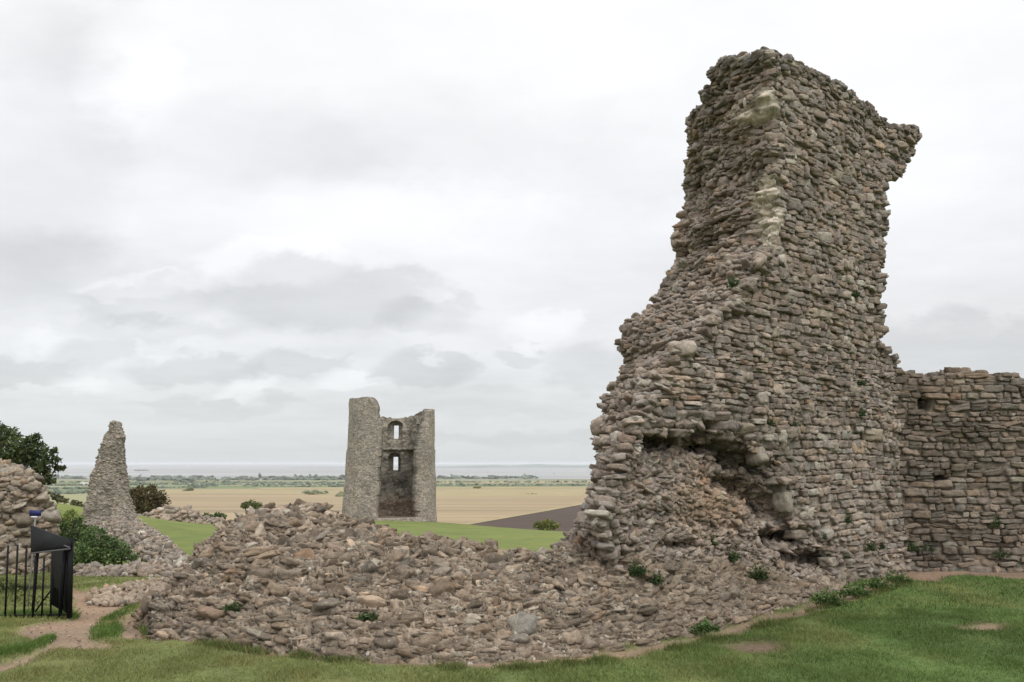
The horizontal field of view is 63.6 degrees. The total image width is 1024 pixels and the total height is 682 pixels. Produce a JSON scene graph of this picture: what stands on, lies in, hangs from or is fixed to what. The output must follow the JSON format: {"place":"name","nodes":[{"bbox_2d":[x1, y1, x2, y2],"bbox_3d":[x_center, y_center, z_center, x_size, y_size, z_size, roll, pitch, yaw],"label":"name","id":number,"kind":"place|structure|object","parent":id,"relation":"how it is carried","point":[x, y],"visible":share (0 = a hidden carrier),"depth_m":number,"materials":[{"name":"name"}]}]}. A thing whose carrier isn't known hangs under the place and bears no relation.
{"place":"outdoors","nodes":[
{"label":"outdoors","id":0,"kind":"place"},
{"bbox_2d":[48,486,327,491],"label":"pasture","id":1,"kind":"structure","parent":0,"point":[51,490],"depth_m":1733.79,"materials":[{"name":"green plant"}]},
{"bbox_2d":[46,482,336,483],"bbox_3d":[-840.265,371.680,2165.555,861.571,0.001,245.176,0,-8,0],"label":"green crop","id":2,"kind":"object","parent":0,"point":[154,482],"visible":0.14,"depth_m":2176.54,"materials":[{"name":"green plant"}]},
{"bbox_2d":[29,464,591,478],"bbox_3d":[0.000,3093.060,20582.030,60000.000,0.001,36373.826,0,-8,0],"label":"sea","id":3,"kind":"structure","parent":0,"point":[218,471],"depth_m":5600.38,"materials":[{"name":"liquid"}]},
{"bbox_2d":[47,479,590,488],"bbox_3d":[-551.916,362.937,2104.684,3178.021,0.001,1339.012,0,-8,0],"label":"marsh","id":4,"kind":"structure","parent":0,"point":[261,480],"depth_m":2304.91,"materials":[{"name":"green plant"}]},
{"bbox_2d":[52,473,537,480],"bbox_3d":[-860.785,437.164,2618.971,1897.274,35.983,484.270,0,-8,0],"label":"shore tree belt","id":5,"kind":"object","parent":4,"relation":"on","point":[243,477],"visible":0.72,"depth_m":2663.89,"materials":[{"name":"green plant"}]},
{"bbox_2d":[47,479,592,494],"bbox_3d":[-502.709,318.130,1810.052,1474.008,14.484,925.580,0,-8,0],"label":"marsh hedges","id":6,"kind":"object","parent":4,"relation":"on","point":[204,484],"visible":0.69,"depth_m":1923.76,"materials":[{"name":"green plant"}]},
{"bbox_2d":[131,488,587,496],"bbox_3d":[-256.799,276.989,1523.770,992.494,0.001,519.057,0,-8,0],"label":"field margin","id":7,"kind":"object","parent":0,"point":[513,492],"visible":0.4,"depth_m":1495.50,"materials":[{"name":"beige plant"}]},
{"bbox_2d":[182,485,536,496],"bbox_3d":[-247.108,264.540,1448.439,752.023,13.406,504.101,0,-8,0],"label":"field scrub","id":8,"kind":"object","parent":7,"relation":"on","point":[340,494],"visible":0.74,"depth_m":1375.99,"materials":[{"name":"green plant"}]},
{"bbox_2d":[164,493,587,523],"bbox_3d":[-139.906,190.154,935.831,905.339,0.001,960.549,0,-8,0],"label":"stubble field","id":9,"kind":"structure","parent":0,"point":[459,509],"depth_m":1080.93,"materials":[{"name":"beige plant"}]},
{"bbox_2d":[259,487,585,488],"bbox_3d":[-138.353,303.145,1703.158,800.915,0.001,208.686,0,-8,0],"label":"dry grassland","id":10,"kind":"structure","parent":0,"point":[436,487],"depth_m":1727.00,"materials":[{"name":"beige plant"}]},
{"bbox_2d":[296,464,588,467],"bbox_3d":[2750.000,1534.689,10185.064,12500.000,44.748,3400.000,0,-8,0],"label":"coast hills","id":11,"kind":"structure","parent":0,"point":[528,466],"depth_m":8645.08,"materials":[{"name":"grey"}]},
{"bbox_2d":[0,488,1023,681],"bbox_3d":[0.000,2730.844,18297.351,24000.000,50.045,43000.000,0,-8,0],"label":"ground","id":12,"kind":"structure","parent":0,"point":[184,536],"depth_m":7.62,"materials":[{"name":"green plant"}]},
{"bbox_2d":[0,639,38,656],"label":"grass tussock","id":13,"kind":"object","parent":12,"relation":"on","point":[13,648],"depth_m":7.07,"materials":[{"name":"green plant"}]},
{"bbox_2d":[0,577,49,605],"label":"weed thicket","id":14,"kind":"object","parent":12,"relation":"on","point":[9,591],"visible":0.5,"depth_m":11.18,"materials":[{"name":"green plant"}]},
{"bbox_2d":[0,458,61,575],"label":"ruined wall stump","id":15,"kind":"object","parent":12,"relation":"on","point":[23,490],"visible":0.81,"depth_m":13.39,"materials":[{"name":"grey stone"}]},
{"bbox_2d":[0,421,67,484],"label":"broadleaf tree","id":16,"kind":"object","parent":12,"relation":"on","point":[25,453],"visible":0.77,"depth_m":31.56,"materials":[{"name":"green plant"}]},
{"bbox_2d":[27,510,40,606],"bbox_3d":[-6.506,2.944,11.178,0.166,1.277,0.025,0,-8,0],"label":"sign","id":17,"kind":"object","parent":12,"relation":"on","point":[34,513],"visible":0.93,"depth_m":11.25,"materials":[{"name":"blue metal"}]},
{"bbox_2d":[0,538,73,617],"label":"iron railings","id":18,"kind":"object","parent":12,"relation":"on","point":[54,592],"visible":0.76,"depth_m":9.46,"materials":[{"name":"black metal"}]},
{"bbox_2d":[0,608,81,619],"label":"grass tussock","id":19,"kind":"object","parent":12,"relation":"on","point":[74,615],"depth_m":9.64,"materials":[{"name":"green plant"}]},
{"bbox_2d":[26,632,59,649],"bbox_3d":[-4.298,2.752,7.605,0.265,0.090,0.984,2,-9,-14],"label":"grass tussock","id":20,"kind":"object","parent":12,"relation":"on","point":[43,639],"depth_m":7.49,"materials":[{"name":"green plant"}]},
{"bbox_2d":[31,525,71,613],"bbox_3d":[-5.547,2.724,9.743,1.262,1.001,0.190,-7,-11,39],"label":"lectern board","id":21,"kind":"object","parent":12,"relation":"on","point":[43,541],"visible":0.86,"depth_m":9.73,"materials":[{"name":"black paint"}]},
{"bbox_2d":[50,491,84,506],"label":"hawthorn bush","id":22,"kind":"object","parent":12,"relation":"on","point":[58,497],"visible":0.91,"depth_m":88.27,"materials":[{"name":"green plant"}]},
{"bbox_2d":[60,508,85,535],"bbox_3d":[-13.763,5.872,25.449,1.074,1.442,0.543,-1,-8,6],"label":"young shrub","id":23,"kind":"object","parent":12,"relation":"on","point":[68,516],"visible":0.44,"depth_m":25.50,"materials":[{"name":"green plant"}]},
{"bbox_2d":[11,576,169,665],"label":"path stones","id":24,"kind":"object","parent":12,"relation":"on","point":[107,595],"visible":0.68,"depth_m":12.10,"materials":[{"name":"beige stone"}]},
{"bbox_2d":[55,516,145,565],"bbox_3d":[-9.442,4.617,18.729,2.281,1.251,1.015,0,-8,0],"label":"bramble bush","id":25,"kind":"object","parent":12,"relation":"on","point":[77,533],"visible":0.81,"depth_m":18.70,"materials":[{"name":"green plant"}]},
{"bbox_2d":[84,617,127,640],"bbox_3d":[-4.116,2.925,8.420,0.400,0.220,2.115,4,-9,-23],"label":"grass tussock","id":26,"kind":"object","parent":12,"relation":"on","point":[113,629],"depth_m":8.03,"materials":[{"name":"green plant"}]},
{"bbox_2d":[81,420,141,525],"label":"ruined wall spire","id":27,"kind":"structure","parent":12,"relation":"on","point":[108,494],"depth_m":43.69,"materials":[{"name":"grey stone"}]},
{"bbox_2d":[98,603,138,623],"bbox_3d":[-4.857,3.356,10.248,0.334,0.252,3.044,2,-9,-15],"label":"grass tussock","id":28,"kind":"object","parent":12,"relation":"on","point":[112,616],"depth_m":9.99,"materials":[{"name":"green plant"}]},
{"bbox_2d":[73,558,182,577],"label":"stone wall","id":29,"kind":"structure","parent":12,"relation":"on","point":[140,568],"depth_m":16.65,"materials":[{"name":"grey stone"}]},
{"bbox_2d":[83,518,189,562],"bbox_3d":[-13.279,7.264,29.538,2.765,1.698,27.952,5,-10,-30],"label":"rubble heap","id":30,"kind":"object","parent":12,"relation":"on","point":[147,542],"visible":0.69,"depth_m":24.86,"materials":[{"name":"grey stone"}]},
{"bbox_2d":[129,483,170,513],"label":"round bush","id":31,"kind":"object","parent":12,"relation":"on","point":[142,502],"visible":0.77,"depth_m":64.27,"materials":[{"name":"brown plant"}]},
{"bbox_2d":[137,504,225,523],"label":"rubble mound","id":32,"kind":"object","parent":12,"relation":"on","point":[179,514],"visible":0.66,"depth_m":60.32,"materials":[{"name":"grey stone"}]},
{"bbox_2d":[201,511,226,518],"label":"dark shrub","id":33,"kind":"object","parent":12,"relation":"on","point":[218,514],"visible":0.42,"depth_m":74.45,"materials":[{"name":"green plant"}]},
{"bbox_2d":[240,499,262,513],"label":"hillside tree","id":34,"kind":"object","parent":12,"relation":"on","point":[253,505],"visible":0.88,"depth_m":107.68,"materials":[{"name":"green plant"}]},
{"bbox_2d":[342,397,436,521],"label":"ruined round tower","id":35,"kind":"structure","parent":12,"relation":"on","point":[377,487],"depth_m":78.85,"materials":[{"name":"grey stone"}]},
{"bbox_2d":[131,498,911,665],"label":"rubble bank","id":36,"kind":"structure","parent":12,"relation":"on","point":[298,573],"depth_m":7.87,"materials":[{"name":"grey stone"}]},
{"bbox_2d":[221,600,243,611],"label":"wall plant","id":37,"kind":"object","parent":36,"relation":"on","point":[227,607],"depth_m":7.67,"materials":[{"name":"green plant"}]},
{"bbox_2d":[356,610,378,620],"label":"wall plant","id":38,"kind":"object","parent":36,"relation":"on","point":[366,616],"depth_m":7.20,"materials":[{"name":"green plant"}]},
{"bbox_2d":[627,559,648,576],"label":"wall plant","id":39,"kind":"object","parent":36,"relation":"on","point":[637,571],"depth_m":8.04,"materials":[{"name":"green plant"}]},
{"bbox_2d":[646,568,663,584],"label":"wall plant","id":40,"kind":"object","parent":36,"relation":"on","point":[656,579],"depth_m":8.14,"materials":[{"name":"green plant"}]},
{"bbox_2d":[688,617,720,634],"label":"wall plant","id":41,"kind":"object","parent":36,"relation":"on","point":[705,625],"depth_m":7.89,"materials":[{"name":"green plant"}]},
{"bbox_2d":[726,545,740,561],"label":"wall plant","id":42,"kind":"object","parent":36,"relation":"on","point":[733,557],"depth_m":9.51,"materials":[{"name":"green plant"}]},
{"bbox_2d":[747,559,770,579],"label":"wall plant","id":43,"kind":"object","parent":36,"relation":"on","point":[760,574],"depth_m":9.50,"materials":[{"name":"green plant"}]},
{"bbox_2d":[533,519,559,530],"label":"bush","id":44,"kind":"object","parent":12,"relation":"on","point":[546,525],"visible":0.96,"depth_m":116.60,"materials":[{"name":"green plant"}]},
{"bbox_2d":[550,46,921,587],"bbox_3d":[3.315,-0.164,12.015,9.094,8.238,2.579,8,-11,-43],"label":"ruined tower fragment","id":45,"kind":"object","parent":12,"relation":"on","point":[793,167],"visible":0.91,"depth_m":11.20,"materials":[{"name":"grey stone"}]},
{"bbox_2d":[709,533,717,545],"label":"wall plant","id":46,"kind":"object","parent":45,"relation":"attached to","point":[713,543],"depth_m":9.38,"materials":[{"name":"green plant"}]},
{"bbox_2d":[725,276,740,288],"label":"wall plant","id":47,"kind":"object","parent":45,"relation":"attached to","point":[732,284],"depth_m":10.27,"materials":[{"name":"green plant"}]},
{"bbox_2d":[767,416,775,424],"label":"wall plant","id":48,"kind":"object","parent":45,"relation":"attached to","point":[770,422],"depth_m":10.22,"materials":[{"name":"green plant"}]},
{"bbox_2d":[790,414,798,426],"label":"wall plant","id":49,"kind":"object","parent":45,"relation":"attached to","point":[795,424],"depth_m":10.61,"materials":[{"name":"green plant"}]},
{"bbox_2d":[843,554,851,558],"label":"wall plant","id":50,"kind":"object","parent":45,"relation":"attached to","point":[845,556],"depth_m":11.26,"materials":[{"name":"green plant"}]},
{"bbox_2d":[844,511,853,522],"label":"wall plant","id":51,"kind":"object","parent":45,"relation":"attached to","point":[848,520],"depth_m":11.42,"materials":[{"name":"green plant"}]},
{"bbox_2d":[852,289,859,296],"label":"wall plant","id":52,"kind":"object","parent":45,"relation":"attached to","point":[856,294],"depth_m":12.31,"materials":[{"name":"green plant"}]},
{"bbox_2d":[857,377,866,385],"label":"wall plant","id":53,"kind":"object","parent":45,"relation":"attached to","point":[861,382],"depth_m":12.15,"materials":[{"name":"green plant"}]},
{"bbox_2d":[858,408,866,416],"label":"wall plant","id":54,"kind":"object","parent":45,"relation":"attached to","point":[861,414],"depth_m":11.95,"materials":[{"name":"green plant"}]},
{"bbox_2d":[863,538,878,550],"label":"wall plant","id":55,"kind":"object","parent":45,"relation":"attached to","point":[871,547],"depth_m":11.65,"materials":[{"name":"green plant"}]},
{"bbox_2d":[879,542,887,549],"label":"wall plant","id":56,"kind":"object","parent":45,"relation":"attached to","point":[882,546],"depth_m":11.97,"materials":[{"name":"green plant"}]},
{"bbox_2d":[810,587,845,605],"bbox_3d":[3.597,2.928,9.395,0.417,0.245,0.149,0,-8,0],"label":"wall plant","id":57,"kind":"object","parent":12,"relation":"on","point":[827,598],"depth_m":9.38,"materials":[{"name":"green plant"}]},
{"bbox_2d":[836,581,873,598],"bbox_3d":[4.138,3.015,9.955,0.472,0.221,0.175,0,-8,0],"label":"wall plant","id":58,"kind":"object","parent":12,"relation":"on","point":[860,591],"depth_m":9.94,"materials":[{"name":"green plant"}]},
{"bbox_2d":[857,575,897,589],"bbox_3d":[4.676,3.113,10.563,0.509,0.227,0.174,0,-8,0],"label":"wall plant","id":59,"kind":"object","parent":12,"relation":"on","point":[872,583],"depth_m":10.55,"materials":[{"name":"green plant"}]},
{"bbox_2d":[880,567,912,583],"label":"wall plant","id":60,"kind":"object","parent":12,"relation":"on","point":[892,578],"depth_m":11.09,"materials":[{"name":"green plant"}]},
{"bbox_2d":[890,367,1023,572],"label":"ruined curtain wall","id":61,"kind":"structure","parent":12,"relation":"on","point":[960,436],"depth_m":12.81,"materials":[{"name":"grey stone"}]},
{"bbox_2d":[905,541,917,551],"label":"wall plant","id":62,"kind":"object","parent":61,"relation":"attached to","point":[912,548],"depth_m":12.55,"materials":[{"name":"green plant"}]},
{"bbox_2d":[921,542,936,551],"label":"wall plant","id":63,"kind":"object","parent":61,"relation":"attached to","point":[924,547],"depth_m":12.57,"materials":[{"name":"green plant"}]},
{"bbox_2d":[988,515,1005,527],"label":"wall plant","id":64,"kind":"object","parent":61,"relation":"attached to","point":[996,523],"depth_m":12.59,"materials":[{"name":"green plant"}]},
{"bbox_2d":[991,547,1012,557],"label":"wall plant","id":65,"kind":"object","parent":61,"relation":"attached to","point":[1000,555],"depth_m":12.54,"materials":[{"name":"green plant"}]},
{"bbox_2d":[0,0,1023,463],"label":"sky","id":66,"kind":"structure","parent":0,"point":[226,225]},
{"bbox_2d":[436,485,588,486],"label":"pasture","id":67,"kind":"structure","parent":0,"point":[502,485],"depth_m":1887.36,"materials":[{"name":"green plant"}]},
{"bbox_2d":[440,481,592,482],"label":"reed bed","id":68,"kind":"object","parent":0,"point":[522,482],"visible":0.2,"depth_m":2176.54,"materials":[{"name":"green plant"}]},
{"bbox_2d":[465,502,584,523],"bbox_3d":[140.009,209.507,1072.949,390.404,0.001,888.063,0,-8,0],"label":"field track","id":69,"kind":"structure","parent":0,"point":[525,513],"depth_m":831.01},
{"bbox_2d":[469,505,581,531],"bbox_3d":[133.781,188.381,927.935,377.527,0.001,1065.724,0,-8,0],"label":"ploughed field","id":70,"kind":"structure","parent":0,"point":[565,517],"depth_m":734.33,"materials":[{"name":"soil"}]}
]}

